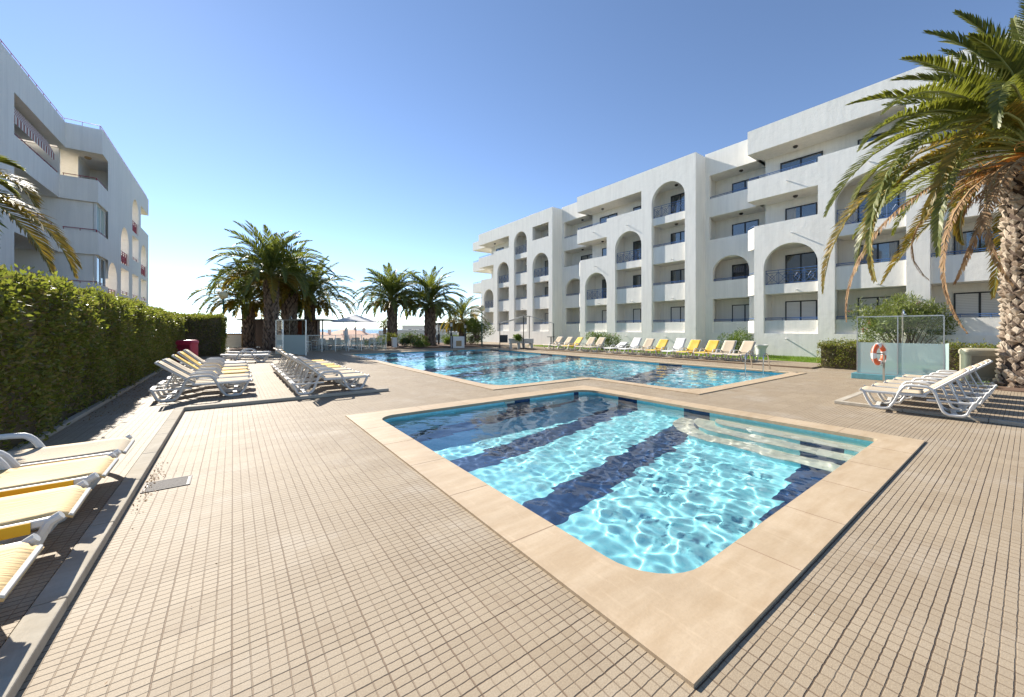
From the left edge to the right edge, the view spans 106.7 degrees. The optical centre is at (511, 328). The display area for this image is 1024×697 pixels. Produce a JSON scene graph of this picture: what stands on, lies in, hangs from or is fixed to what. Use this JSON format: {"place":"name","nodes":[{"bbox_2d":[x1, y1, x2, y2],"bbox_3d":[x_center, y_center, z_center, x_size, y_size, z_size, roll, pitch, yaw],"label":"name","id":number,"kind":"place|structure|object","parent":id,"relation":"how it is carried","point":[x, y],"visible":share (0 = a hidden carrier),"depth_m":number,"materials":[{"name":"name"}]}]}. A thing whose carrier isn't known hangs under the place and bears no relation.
{"place":"outdoors","nodes":[
{"label":"outdoors","id":0,"kind":"place"},
{"bbox_2d":[0,354,379,647],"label":"raised pavement","id":1,"kind":"structure","parent":0,"point":[141,420],"depth_m":5.60,"materials":[{"name":"concrete"}]},
{"bbox_2d":[0,533,43,601],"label":"sun lounger","id":2,"kind":"object","parent":1,"relation":"on","point":[17,559],"visible":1,"depth_m":1.91,"materials":[{"name":"yellow fabric"}]},
{"bbox_2d":[0,480,91,544],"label":"sun lounger","id":3,"kind":"object","parent":1,"relation":"on","point":[45,511],"visible":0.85,"depth_m":2.46,"materials":[{"name":"yellow fabric"}]},
{"bbox_2d":[0,452,118,530],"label":"sun lounger","id":4,"kind":"object","parent":1,"relation":"on","point":[91,471],"visible":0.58,"depth_m":3.03,"materials":[{"name":"fabric"}]},
{"bbox_2d":[0,433,134,488],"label":"sun lounger","id":5,"kind":"object","parent":1,"relation":"on","point":[40,453],"visible":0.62,"depth_m":3.58,"materials":[{"name":"white plastic"}]},
{"bbox_2d":[6,361,175,451],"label":"kerb","id":6,"kind":"structure","parent":1,"relation":"on","point":[78,416],"depth_m":6.37,"materials":[{"name":"concrete"}]},
{"bbox_2d":[174,340,198,361],"bbox_3d":[-14.728,1.030,17.199,0.784,1.040,0.638,0,0,-16],"label":"litter bin","id":7,"kind":"object","parent":1,"relation":"on","point":[190,345],"visible":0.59,"depth_m":16.96,"materials":[{"name":"red plastic"}]},
{"bbox_2d":[148,361,252,401],"bbox_3d":[-6.727,1.081,8.326,1.731,0.816,0.674,0,0,-38],"label":"sun lounger","id":8,"kind":"object","parent":1,"relation":"on","point":[191,377],"visible":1,"depth_m":8.13,"materials":[{"name":"white plastic"}]},
{"bbox_2d":[156,358,251,394],"bbox_3d":[-7.277,1.087,9.110,1.731,0.804,0.674,0,0,-34],"label":"sun lounger","id":9,"kind":"object","parent":1,"relation":"on","point":[181,368],"visible":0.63,"depth_m":8.92,"materials":[{"name":"white plastic"}]},
{"bbox_2d":[166,354,251,387],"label":"sun lounger","id":10,"kind":"object","parent":1,"relation":"on","point":[185,362],"visible":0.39,"depth_m":9.82,"materials":[{"name":"white plastic"}]},
{"bbox_2d":[170,351,249,382],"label":"sun lounger","id":11,"kind":"object","parent":1,"relation":"on","point":[192,360],"visible":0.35,"depth_m":10.68,"materials":[{"name":"white plastic"}]},
{"bbox_2d":[179,357,247,373],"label":"sun lounger","id":12,"kind":"object","parent":1,"relation":"on","point":[229,362],"visible":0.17,"depth_m":12.97,"materials":[{"name":"white plastic"}]},
{"bbox_2d":[183,349,248,370],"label":"sun lounger","id":13,"kind":"object","parent":1,"relation":"on","point":[199,359],"visible":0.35,"depth_m":11.71,"materials":[{"name":"white plastic"}]},
{"bbox_2d":[220,351,269,361],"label":"sun lounger","id":14,"kind":"object","parent":1,"relation":"on","point":[238,355],"visible":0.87,"depth_m":16.59,"materials":[{"name":"white plastic"}]},
{"bbox_2d":[226,348,270,359],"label":"sun lounger","id":15,"kind":"object","parent":1,"relation":"on","point":[253,351],"visible":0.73,"depth_m":18.80,"materials":[{"name":"plastic"}]},
{"bbox_2d":[272,349,331,373],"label":"sun lounger","id":16,"kind":"object","parent":1,"relation":"on","point":[286,357],"visible":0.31,"depth_m":12.54,"materials":[{"name":"plastic"}]},
{"bbox_2d":[275,349,337,375],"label":"sun lounger","id":17,"kind":"object","parent":1,"relation":"on","point":[325,364],"visible":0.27,"depth_m":11.90,"materials":[{"name":"white plastic"}]},
{"bbox_2d":[277,351,343,379],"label":"sun lounger","id":18,"kind":"object","parent":1,"relation":"on","point":[309,362],"visible":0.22,"depth_m":11.16,"materials":[{"name":"white plastic"}]},
{"bbox_2d":[280,353,351,383],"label":"sun lounger","id":19,"kind":"object","parent":1,"relation":"on","point":[314,364],"visible":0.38,"depth_m":10.36,"materials":[{"name":"white plastic"}]},
{"bbox_2d":[284,354,359,388],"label":"sun lounger","id":20,"kind":"object","parent":1,"relation":"on","point":[322,367],"visible":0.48,"depth_m":9.73,"materials":[{"name":"white plastic"}]},
{"bbox_2d":[288,356,369,394],"bbox_3d":[-4.372,1.069,9.171,1.731,0.840,0.674,0,0,-36],"label":"sun lounger","id":21,"kind":"object","parent":1,"relation":"on","point":[340,376],"visible":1,"depth_m":9.02,"materials":[{"name":"white plastic"}]},
{"bbox_2d":[225,329,466,333],"bbox_3d":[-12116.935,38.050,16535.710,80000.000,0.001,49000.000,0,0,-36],"label":"sea","id":22,"kind":"structure","parent":0,"point":[238,331],"depth_m":7876.94,"materials":[{"name":"blue liquid"}]},
{"bbox_2d":[0,0,1023,328],"label":"sky","id":23,"kind":"structure","parent":0,"point":[401,134],"materials":[{"name":"blue"}]},
{"bbox_2d":[15,342,1023,696],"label":"pavement","id":24,"kind":"structure","parent":0,"point":[297,548],"depth_m":2.30,"materials":[{"name":"tile"}]},
{"bbox_2d":[0,39,148,305],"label":"apartment building","id":25,"kind":"structure","parent":24,"relation":"on","point":[94,198],"depth_m":19.77,"materials":[{"name":"white paint"}]},
{"bbox_2d":[94,203,105,236],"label":"window","id":26,"kind":"structure","parent":25,"relation":"in","point":[99,214],"depth_m":20.83,"materials":[{"name":"white glass"}]},
{"bbox_2d":[94,255,105,285],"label":"window","id":27,"kind":"structure","parent":25,"relation":"in","point":[99,263],"depth_m":20.83,"materials":[{"name":"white glass"}]},
{"bbox_2d":[140,475,191,493],"bbox_3d":[-3.432,1.546,3.795,0.360,0.008,0.290,0,0,-36],"label":"floor drain","id":28,"kind":"object","parent":24,"relation":"on","point":[171,483],"visible":1,"depth_m":3.79,"materials":[{"name":"metal"}]},
{"bbox_2d":[0,388,388,696],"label":"kerb","id":29,"kind":"structure","parent":24,"relation":"on","point":[23,646],"depth_m":2.32,"materials":[{"name":"concrete"}]},
{"bbox_2d":[170,311,229,356],"bbox_3d":[-17.987,0.259,20.994,3.951,2.583,3.037,0,0,-36],"label":"hedge","id":30,"kind":"object","parent":24,"relation":"on","point":[207,331],"visible":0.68,"depth_m":20.71,"materials":[{"name":"green plant"}]},
{"bbox_2d":[224,334,242,347],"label":"wall","id":31,"kind":"structure","parent":24,"relation":"on","point":[234,340],"depth_m":30.50,"materials":[{"name":"paint"}]},
{"bbox_2d":[237,319,333,346],"bbox_3d":[-19.357,0.370,33.600,7.250,2.360,3.600,0,0,0],"label":"kiosk","id":32,"kind":"object","parent":24,"relation":"on","point":[259,323],"visible":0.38,"depth_m":32.50,"materials":[{"name":"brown wood"}]},
{"bbox_2d":[255,323,263,345],"bbox_3d":[-21.622,0.500,32.481,1.080,2.000,0.034,0,0,0],"label":"door","id":33,"kind":"structure","parent":32,"relation":"in","point":[258,326],"depth_m":32.47,"materials":[{"name":"brown wood"}]},
{"bbox_2d":[276,316,306,355],"bbox_3d":[-13.148,0.407,22.495,2.752,2.286,0.577,0,0,18],"label":"shower screen","id":34,"kind":"object","parent":24,"relation":"on","point":[292,344],"visible":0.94,"depth_m":22.20,"materials":[{"name":"clear glass"}]},
{"bbox_2d":[229,345,372,350],"bbox_3d":[-16.636,1.520,30.147,9.200,0.059,6.300,0,0,-36],"label":"flower bed","id":35,"kind":"object","parent":24,"relation":"on","point":[260,348],"visible":0.57,"depth_m":30.12,"materials":[{"name":"brown soil"}]},
{"bbox_2d":[187,258,301,346],"bbox_3d":[-21.371,-2.092,30.837,7.763,7.284,7.838,0,0,-36],"label":"palm tree","id":36,"kind":"object","parent":35,"relation":"on","point":[248,331],"visible":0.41,"depth_m":30.07,"materials":[{"name":"plant"}]},
{"bbox_2d":[205,220,336,349],"bbox_3d":[-16.980,-2.905,27.009,7.681,8.910,8.115,0,0,-36],"label":"palm tree","id":37,"kind":"object","parent":35,"relation":"on","point":[271,257],"visible":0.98,"depth_m":26.32,"materials":[{"name":"plant"}]},
{"bbox_2d":[230,242,341,334],"bbox_3d":[-17.714,-2.669,30.407,7.811,8.439,7.899,0,0,-36],"label":"palm tree","id":38,"kind":"object","parent":35,"relation":"on","point":[289,306],"visible":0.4,"depth_m":30.02,"materials":[{"name":"plant"}]},
{"bbox_2d":[259,256,358,345],"bbox_3d":[-17.261,-2.308,33.116,8.034,7.716,8.135,0,0,29],"label":"palm tree","id":39,"kind":"object","parent":35,"relation":"on","point":[310,311],"visible":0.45,"depth_m":32.67,"materials":[{"name":"plant"}]},
{"bbox_2d":[329,315,378,349],"bbox_3d":[-11.277,0.260,27.500,3.200,2.580,3.200,0,0,-20],"label":"parasol","id":40,"kind":"object","parent":24,"relation":"on","point":[355,318],"visible":0.95,"depth_m":26.73,"materials":[{"name":"fabric"}]},
{"bbox_2d":[362,343,505,348],"bbox_3d":[-7.358,1.520,34.404,10.200,0.059,10.400,0,0,-36],"label":"flower bed","id":41,"kind":"object","parent":24,"relation":"on","point":[441,345],"visible":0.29,"depth_m":31.80,"materials":[{"name":"brown soil"}]},
{"bbox_2d":[351,263,433,345],"bbox_3d":[-10.235,-1.994,33.111,6.538,7.087,6.913,0,0,-36],"label":"palm tree","id":42,"kind":"object","parent":41,"relation":"on","point":[387,285],"visible":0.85,"depth_m":32.33,"materials":[{"name":"plant"}]},
{"bbox_2d":[391,266,466,345],"bbox_3d":[-7.091,-2.050,34.069,7.067,7.199,6.797,0,0,15],"label":"palm tree","id":43,"kind":"object","parent":41,"relation":"on","point":[431,293],"visible":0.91,"depth_m":33.32,"materials":[{"name":"plant"}]},
{"bbox_2d":[440,295,484,335],"bbox_3d":[-4.765,-0.806,36.957,4.976,4.712,5.383,0,0,-36],"label":"palm tree","id":44,"kind":"object","parent":41,"relation":"on","point":[460,322],"visible":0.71,"depth_m":36.60,"materials":[{"name":"plant"}]},
{"bbox_2d":[461,317,495,337],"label":"tree","id":45,"kind":"object","parent":41,"relation":"on","point":[474,327],"visible":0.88,"depth_m":34.89,"materials":[{"name":"green plant"}]},
{"bbox_2d":[451,336,463,347],"bbox_3d":[-4.441,1.050,30.759,1.072,1.000,0.632,0,0,-29],"label":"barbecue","id":46,"kind":"object","parent":24,"relation":"on","point":[457,341],"visible":0.9,"depth_m":30.53,"materials":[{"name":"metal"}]},
{"bbox_2d":[79,364,953,684],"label":"fallen leaves","id":47,"kind":"object","parent":24,"relation":"on","point":[163,462],"visible":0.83,"depth_m":6.41,"materials":[{"name":"plant"}]},
{"bbox_2d":[342,348,806,394],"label":"swimming pool","id":48,"kind":"structure","parent":24,"relation":"in","point":[784,374],"depth_m":12.44,"materials":[{"name":"stone"}]},
{"bbox_2d":[355,350,779,388],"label":"water","id":49,"kind":"structure","parent":48,"relation":"in","point":[493,367],"depth_m":15.08,"materials":[{"name":"blue liquid"}]},
{"bbox_2d":[345,385,924,688],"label":"swimming pool","id":50,"kind":"structure","parent":24,"relation":"in","point":[691,628],"depth_m":2.67,"materials":[{"name":"stone"}]},
{"bbox_2d":[385,393,869,573],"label":"water","id":51,"kind":"structure","parent":50,"relation":"in","point":[647,487],"depth_m":4.50,"materials":[{"name":"blue liquid"}]},
{"bbox_2d":[816,336,873,369],"bbox_3d":[13.005,0.910,14.648,1.348,1.280,1.951,0,0,-36],"label":"hedge","id":52,"kind":"object","parent":24,"relation":"on","point":[838,355],"visible":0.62,"depth_m":14.67,"materials":[{"name":"green plant"}]},
{"bbox_2d":[877,352,884,381],"bbox_3d":[10.743,1.114,11.164,0.297,0.872,0.064,0,0,27],"label":"lifebuoy post","id":53,"kind":"object","parent":24,"relation":"on","point":[883,353],"visible":0.64,"depth_m":11.10,"materials":[{"name":"metal"}]},
{"bbox_2d":[871,342,886,365],"bbox_3d":[10.751,0.750,11.162,0.693,0.693,0.115,0,0,-21],"label":"lifebuoy","id":54,"kind":"object","parent":53,"relation":"hanging from","point":[882,348],"visible":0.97,"depth_m":11.09,"materials":[{"name":"plastic"}]},
{"bbox_2d":[495,345,820,368],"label":"raised pavement","id":55,"kind":"structure","parent":0,"point":[806,365],"depth_m":18.42,"materials":[{"name":"concrete"}]},
{"bbox_2d":[508,338,533,348],"bbox_3d":[0.696,1.160,29.600,1.900,0.780,0.560,0,0,-9],"label":"planter trough","id":56,"kind":"object","parent":55,"relation":"on","point":[526,340],"visible":0.91,"depth_m":29.38,"materials":[{"name":"concrete"}]},
{"bbox_2d":[499,316,553,348],"bbox_3d":[1.210,0.225,30.650,3.706,2.650,2.560,0,0,-44],"label":"canopy frame","id":57,"kind":"object","parent":55,"relation":"on","point":[523,317],"visible":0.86,"depth_m":30.54,"materials":[{"name":"metal"}]},
{"bbox_2d":[584,337,607,351],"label":"sun lounger","id":58,"kind":"object","parent":55,"relation":"on","point":[599,342],"visible":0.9,"depth_m":24.87,"materials":[{"name":"beige fabric"}]},
{"bbox_2d":[618,338,644,354],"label":"sun lounger","id":59,"kind":"object","parent":55,"relation":"on","point":[635,343],"visible":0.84,"depth_m":22.64,"materials":[{"name":"white plastic"}]},
{"bbox_2d":[631,338,656,354],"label":"sun lounger","id":60,"kind":"object","parent":55,"relation":"on","point":[648,343],"visible":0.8,"depth_m":22.03,"materials":[{"name":"beige fabric"}]},
{"bbox_2d":[644,339,670,355],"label":"sun lounger","id":61,"kind":"object","parent":55,"relation":"on","point":[662,344],"visible":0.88,"depth_m":21.29,"materials":[{"name":"yellow plastic"}]},
{"bbox_2d":[661,338,689,356],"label":"sun lounger","id":62,"kind":"object","parent":55,"relation":"on","point":[679,344],"visible":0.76,"depth_m":20.41,"materials":[{"name":"white plastic"}]},
{"bbox_2d":[675,340,703,357],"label":"sun lounger","id":63,"kind":"object","parent":55,"relation":"on","point":[693,345],"visible":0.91,"depth_m":19.81,"materials":[{"name":"yellow plastic"}]},
{"bbox_2d":[693,340,721,359],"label":"sun lounger","id":64,"kind":"object","parent":55,"relation":"on","point":[712,345],"visible":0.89,"depth_m":19.05,"materials":[{"name":"yellow fabric"}]},
{"bbox_2d":[710,340,738,360],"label":"sun lounger","id":65,"kind":"object","parent":55,"relation":"on","point":[729,346],"visible":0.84,"depth_m":18.43,"materials":[{"name":"white plastic"}]},
{"bbox_2d":[726,341,758,361],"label":"sun lounger","id":66,"kind":"object","parent":55,"relation":"on","point":[745,347],"visible":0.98,"depth_m":17.76,"materials":[{"name":"beige fabric"}]},
{"bbox_2d":[525,344,820,362],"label":"lawn ground","id":67,"kind":"structure","parent":0,"point":[731,357],"depth_m":19.81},
{"bbox_2d":[586,330,622,348],"bbox_3d":[6.626,0.829,27.527,2.408,1.445,2.312,0,0,-36],"label":"oleander bush","id":68,"kind":"object","parent":67,"relation":"on","point":[608,340],"visible":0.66,"depth_m":27.35,"materials":[{"name":"green plant"}]},
{"bbox_2d":[717,327,753,352],"bbox_3d":[12.683,0.711,21.489,2.045,1.669,1.812,0,0,-36],"label":"oleander bush","id":69,"kind":"object","parent":67,"relation":"on","point":[739,342],"visible":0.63,"depth_m":21.34,"materials":[{"name":"green plant"}]},
{"bbox_2d":[847,291,962,343],"bbox_3d":[16.923,-0.089,16.688,4.019,3.219,2.766,0,0,2],"label":"oleander tree","id":70,"kind":"object","parent":67,"relation":"on","point":[878,325],"visible":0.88,"depth_m":16.19,"materials":[{"name":"green plant"}]},
{"bbox_2d":[471,34,1016,357],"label":"apartment building","id":71,"kind":"structure","parent":0,"point":[714,245],"depth_m":23.89,"materials":[{"name":"white paint"}]},
{"bbox_2d":[633,240,640,260],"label":"window","id":72,"kind":"structure","parent":71,"relation":"in","point":[637,244],"depth_m":30.28,"materials":[{"name":"blue glass"}]},
{"bbox_2d":[671,306,684,321],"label":"window","id":73,"kind":"structure","parent":71,"relation":"in","point":[677,313],"depth_m":27.41,"materials":[{"name":"glass"}]},
{"bbox_2d":[671,269,684,283],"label":"window","id":74,"kind":"structure","parent":71,"relation":"in","point":[676,275],"depth_m":27.43,"materials":[{"name":"clear glass"}]},
{"bbox_2d":[671,231,684,243],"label":"window","id":75,"kind":"structure","parent":71,"relation":"in","point":[677,236],"depth_m":27.43,"materials":[{"name":"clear glass"}]},
{"bbox_2d":[671,192,684,213],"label":"window","id":76,"kind":"structure","parent":71,"relation":"in","point":[680,196],"depth_m":27.43,"materials":[{"name":"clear glass"}]},
{"bbox_2d":[732,304,748,321],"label":"window","id":77,"kind":"structure","parent":71,"relation":"in","point":[739,312],"depth_m":25.04,"materials":[{"name":"glass"}]},
{"bbox_2d":[732,263,748,279],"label":"window","id":78,"kind":"structure","parent":71,"relation":"in","point":[738,270],"depth_m":25.05,"materials":[{"name":"clear glass"}]},
{"bbox_2d":[732,219,758,235],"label":"window","id":79,"kind":"structure","parent":71,"relation":"in","point":[740,228],"depth_m":24.90,"materials":[{"name":"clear glass"}]},
{"bbox_2d":[732,177,758,192],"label":"window","id":80,"kind":"structure","parent":71,"relation":"in","point":[742,184],"depth_m":25.05,"materials":[{"name":"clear glass"}]},
{"bbox_2d":[785,300,816,319],"bbox_3d":[16.315,-0.550,21.508,0.046,2.060,1.490,0,0,-36],"label":"window","id":81,"kind":"structure","parent":71,"relation":"in","point":[806,308],"depth_m":21.47,"materials":[{"name":"glass"}]},
{"bbox_2d":[785,252,816,283],"bbox_3d":[16.315,-3.220,21.508,0.046,2.060,1.490,0,0,-36],"label":"window","id":82,"kind":"structure","parent":71,"relation":"in","point":[807,259],"depth_m":21.47,"materials":[{"name":"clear glass"}]},
{"bbox_2d":[785,202,816,219],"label":"window","id":83,"kind":"structure","parent":71,"relation":"in","point":[810,209],"depth_m":21.47,"materials":[{"name":"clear glass"}]},
{"bbox_2d":[780,151,822,171],"bbox_3d":[16.315,-8.650,21.508,0.046,2.060,1.990,0,0,-36],"label":"window","id":84,"kind":"structure","parent":71,"relation":"in","point":[814,156],"depth_m":21.47,"materials":[{"name":"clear glass"}]},
{"bbox_2d":[858,296,898,318],"bbox_3d":[18.195,-0.550,18.943,0.046,2.060,1.510,0,0,-36],"label":"window","id":85,"kind":"structure","parent":71,"relation":"in","point":[869,300],"depth_m":19.13,"materials":[{"name":"glass"}]},
{"bbox_2d":[858,240,898,264],"bbox_3d":[18.195,-3.220,18.943,0.046,2.060,1.510,0,0,-36],"label":"window","id":86,"kind":"structure","parent":71,"relation":"in","point":[884,250],"depth_m":18.81,"materials":[{"name":"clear glass"}]},
{"bbox_2d":[858,190,898,222],"bbox_3d":[18.195,-5.920,18.943,0.046,2.060,1.510,0,0,-36],"label":"window","id":87,"kind":"structure","parent":71,"relation":"in","point":[887,210],"depth_m":18.74,"materials":[{"name":"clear glass"}]},
{"bbox_2d":[954,291,1000,317],"bbox_3d":[20.092,-0.550,16.353,0.046,2.060,1.470,0,0,-36],"label":"window","id":88,"kind":"structure","parent":71,"relation":"in","point":[974,303],"depth_m":16.45,"materials":[{"name":"glass"}]},
{"bbox_2d":[954,227,1001,254],"bbox_3d":[20.092,-3.220,16.353,0.046,2.060,1.470,0,0,-36],"label":"window","id":89,"kind":"structure","parent":71,"relation":"in","point":[967,235],"depth_m":16.57,"materials":[{"name":"clear glass"}]},
{"bbox_2d":[844,379,1023,421],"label":"raised pavement","id":90,"kind":"structure","parent":0,"point":[1003,405],"depth_m":7.49,"materials":[{"name":"concrete"}]},
{"bbox_2d":[851,309,948,380],"bbox_3d":[11.712,0.492,11.483,1.270,2.114,2.000,0,0,-36],"label":"shower screen","id":91,"kind":"object","parent":90,"relation":"on","point":[902,358],"visible":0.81,"depth_m":11.08,"materials":[{"name":"clear glass"}]},
{"bbox_2d":[858,368,976,417],"bbox_3d":[7.370,1.095,6.998,0.674,0.804,1.454,0,0,-43],"label":"sun lounger","id":92,"kind":"object","parent":90,"relation":"on","point":[897,392],"visible":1,"depth_m":6.81,"materials":[{"name":"plastic"}]},
{"bbox_2d":[820,0,1023,387],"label":"palm tree","id":93,"kind":"object","parent":90,"relation":"on","point":[992,109],"visible":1,"depth_m":9.47,"materials":[{"name":"green plant"}]},
{"bbox_2d":[871,365,982,410],"bbox_3d":[8.068,1.095,7.484,0.674,0.804,1.454,0,0,-43],"label":"sun lounger","id":94,"kind":"object","parent":90,"relation":"on","point":[977,397],"visible":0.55,"depth_m":7.34,"materials":[{"name":"plastic"}]},
{"bbox_2d":[834,379,1023,426],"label":"kerb","id":95,"kind":"structure","parent":90,"relation":"on","point":[940,414],"depth_m":6.84,"materials":[{"name":"concrete"}]},
{"bbox_2d":[883,363,989,405],"bbox_3d":[8.777,1.095,7.954,0.674,0.804,1.454,0,0,-43],"label":"sun lounger","id":96,"kind":"object","parent":90,"relation":"on","point":[984,392],"visible":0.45,"depth_m":7.65,"materials":[{"name":"plastic"}]},
{"bbox_2d":[893,361,993,399],"bbox_3d":[9.474,1.095,8.440,0.674,0.804,1.454,0,0,-43],"label":"sun lounger","id":97,"kind":"object","parent":90,"relation":"on","point":[988,388],"visible":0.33,"depth_m":8.18,"materials":[{"name":"plastic"}]},
{"bbox_2d":[902,359,997,395],"bbox_3d":[10.212,1.095,8.956,0.674,0.804,1.454,0,0,-43],"label":"sun lounger","id":98,"kind":"object","parent":90,"relation":"on","point":[992,384],"visible":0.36,"depth_m":8.71,"materials":[{"name":"plastic"}]},
{"bbox_2d":[942,338,999,370],"bbox_3d":[15.700,0.922,10.881,1.422,1.256,4.598,0,0,-36],"label":"hedge","id":99,"kind":"object","parent":90,"relation":"on","point":[954,358],"visible":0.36,"depth_m":12.31,"materials":[{"name":"green plant"}]},
{"bbox_2d":[958,348,999,382],"bbox_3d":[13.146,1.050,10.598,0.890,1.000,0.535,0,0,36],"label":"utility box","id":100,"kind":"object","parent":90,"relation":"on","point":[971,357],"visible":0.4,"depth_m":10.49,"materials":[{"name":"beige plastic"}]},
{"bbox_2d":[972,356,999,377],"bbox_3d":[13.002,1.040,10.396,0.605,0.580,0.010,0,0,36],"label":"door","id":101,"kind":"structure","parent":100,"relation":"in","point":[988,370],"depth_m":10.41,"materials":[{"name":"beige plastic"}]},
{"bbox_2d":[953,382,1023,391],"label":"flower bed","id":102,"kind":"object","parent":90,"relation":"on","point":[1005,388],"visible":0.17,"depth_m":9.39,"materials":[{"name":"brown soil"}]},
{"bbox_3d":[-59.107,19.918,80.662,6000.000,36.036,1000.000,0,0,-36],"label":"terrain","id":103,"kind":"structure","parent":0,"visible":0},
{"bbox_2d":[320,331,354,344],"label":"villa","id":104,"kind":"object","parent":103,"relation":"on","point":[339,335],"visible":0.18,"depth_m":68.46,"materials":[{"name":"ceramic"}]},
{"bbox_2d":[386,330,448,343],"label":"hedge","id":105,"kind":"object","parent":103,"relation":"on","point":[442,332],"visible":0.16,"depth_m":80.61,"materials":[{"name":"plant"}]},
{"bbox_2d":[402,325,440,329],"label":"villa","id":106,"kind":"object","parent":103,"relation":"on","point":[412,327],"visible":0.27,"depth_m":105.29,"materials":[{"name":"paint"}]},
{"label":"flower bed","id":107,"kind":"structure","parent":0,"visible":0},
{"bbox_2d":[0,155,82,279],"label":"palm tree","id":108,"kind":"object","parent":107,"relation":"on","point":[9,202],"visible":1,"depth_m":8.12,"materials":[{"name":"green plant"}]},
{"bbox_2d":[0,263,188,451],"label":"hedge","id":109,"kind":"object","parent":107,"relation":"on","point":[67,350],"visible":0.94,"depth_m":5.78,"materials":[{"name":"green plant"}]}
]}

